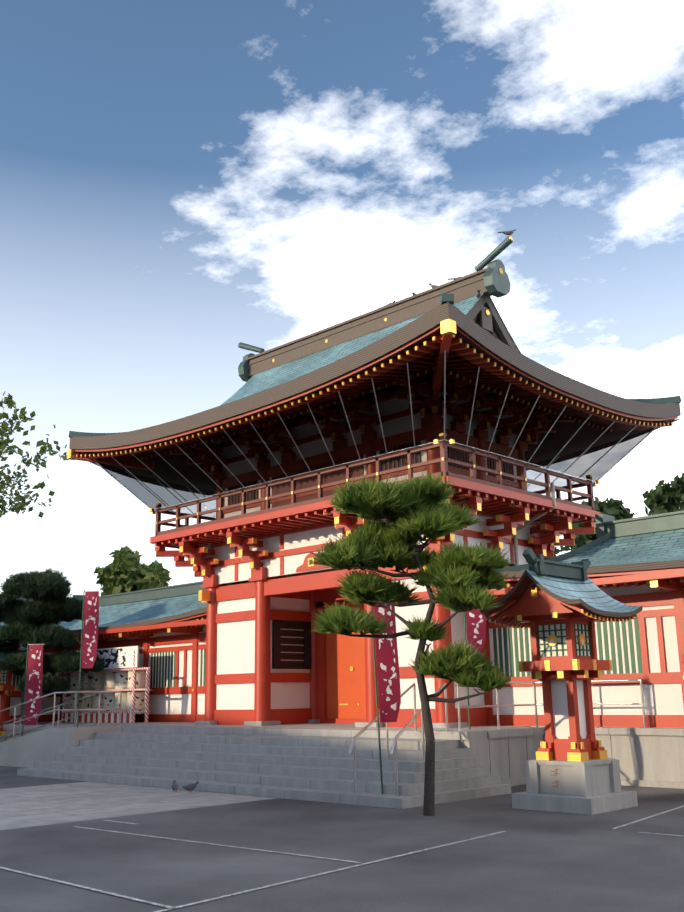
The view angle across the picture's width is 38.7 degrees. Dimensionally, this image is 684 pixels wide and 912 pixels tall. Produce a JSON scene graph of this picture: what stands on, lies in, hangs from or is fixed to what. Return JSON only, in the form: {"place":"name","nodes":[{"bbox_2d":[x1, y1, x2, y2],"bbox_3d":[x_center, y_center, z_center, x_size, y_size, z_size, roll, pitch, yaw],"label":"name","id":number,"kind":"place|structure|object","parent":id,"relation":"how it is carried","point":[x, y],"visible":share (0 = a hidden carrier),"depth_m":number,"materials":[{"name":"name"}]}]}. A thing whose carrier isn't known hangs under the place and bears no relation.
{"place":"outdoors","nodes":[
{"label":"outdoors","id":0,"kind":"place"},
{"bbox_2d":[0,766,683,911],"bbox_3d":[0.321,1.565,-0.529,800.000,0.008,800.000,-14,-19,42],"label":"ground","id":1,"kind":"structure","parent":0,"point":[74,846],"depth_m":10.50,"materials":[{"name":"grey asphalt"}]},
{"bbox_2d":[0,645,26,742],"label":"lantern","id":2,"kind":"object","parent":1,"relation":"on","point":[6,687],"visible":0.38,"depth_m":28.96,"materials":[{"name":"wood"}]},
{"bbox_2d":[22,642,44,735],"bbox_3d":[-8.237,6.578,25.903,0.453,3.200,0.137,1,-14,-9],"label":"banner","id":3,"kind":"object","parent":1,"relation":"on","point":[34,678],"visible":0.85,"depth_m":26.06,"materials":[{"name":"red fabric"}]},
{"bbox_2d":[0,567,106,723],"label":"pine tree","id":4,"kind":"object","parent":1,"relation":"on","point":[34,621],"visible":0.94,"depth_m":28.57,"materials":[{"name":"green plant"}]},
{"bbox_2d":[0,721,683,808],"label":"stone platform steps","id":5,"kind":"structure","parent":1,"relation":"on","point":[309,762],"depth_m":18.14,"materials":[{"name":"stone"}]},
{"bbox_2d":[0,594,84,722],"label":"corridor wing","id":6,"kind":"structure","parent":5,"relation":"on","point":[13,699],"depth_m":31.63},
{"bbox_2d":[77,589,99,727],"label":"banner","id":7,"kind":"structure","parent":5,"relation":"on","point":[89,633],"depth_m":24.53,"materials":[{"name":"red fabric"}]},
{"bbox_2d":[61,646,152,722],"bbox_3d":[-6.866,6.862,29.137,4.650,2.150,0.700,-14,-19,42],"label":"sake barrel display","id":8,"kind":"object","parent":5,"relation":"on","point":[128,677],"visible":0.69,"depth_m":28.64,"materials":[{"name":"white paper"}]},
{"bbox_2d":[60,581,206,721],"bbox_3d":[-6.130,6.339,31.670,14.011,4.355,5.160,-14,-19,42],"label":"corridor","id":9,"kind":"object","parent":5,"relation":"on","point":[163,629],"visible":0.4,"depth_m":28.67,"materials":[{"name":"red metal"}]},
{"bbox_2d":[0,679,645,795],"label":"handrails","id":10,"kind":"object","parent":5,"relation":"on","point":[394,744],"visible":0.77,"depth_m":18.26,"materials":[{"name":"grey"}]},
{"bbox_2d":[67,236,681,727],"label":"temple gate","id":11,"kind":"structure","parent":5,"relation":"on","point":[449,382],"depth_m":22.48,"materials":[{"name":"wood"}]},
{"bbox_2d":[371,604,400,793],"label":"banner","id":12,"kind":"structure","parent":5,"relation":"on","point":[389,690],"depth_m":15.87,"materials":[{"name":"red fabric"}]},
{"bbox_2d":[464,608,485,728],"bbox_3d":[2.594,3.625,18.833,0.435,3.200,0.118,0,-14,-4],"label":"banner","id":13,"kind":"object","parent":5,"relation":"on","point":[476,626],"depth_m":18.88,"materials":[{"name":"red fabric"}]},
{"bbox_2d":[482,510,683,727],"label":"corridor","id":14,"kind":"object","parent":5,"relation":"on","point":[637,561],"visible":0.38,"depth_m":18.66,"materials":[{"name":"red metal"}]},
{"bbox_2d":[0,391,683,595],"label":"trees","id":15,"kind":"object","parent":1,"relation":"on","point":[125,570],"visible":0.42,"depth_m":50.03,"materials":[{"name":"green plant"}]},
{"bbox_2d":[171,229,515,792],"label":"birds","id":16,"kind":"object","parent":1,"relation":"on","point":[188,787],"visible":0.65,"depth_m":21.70},
{"bbox_2d":[307,470,517,815],"bbox_3d":[1.067,2.694,14.437,3.245,4.963,2.069,1,-14,-6],"label":"pine tree","id":17,"kind":"object","parent":1,"relation":"on","point":[412,510],"visible":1,"depth_m":14.30,"materials":[{"name":"green plant"}]},
{"bbox_2d":[480,549,642,814],"bbox_3d":[3.418,3.370,14.844,1.760,3.759,1.840,-14,-19,42],"label":"stone lantern","id":18,"kind":"object","parent":1,"relation":"on","point":[559,609],"visible":1,"depth_m":14.56,"materials":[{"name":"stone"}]},
{"bbox_2d":[0,0,683,597],"label":"sky","id":19,"kind":"structure","parent":0,"point":[183,183],"materials":[{"name":"blue"}]}
]}

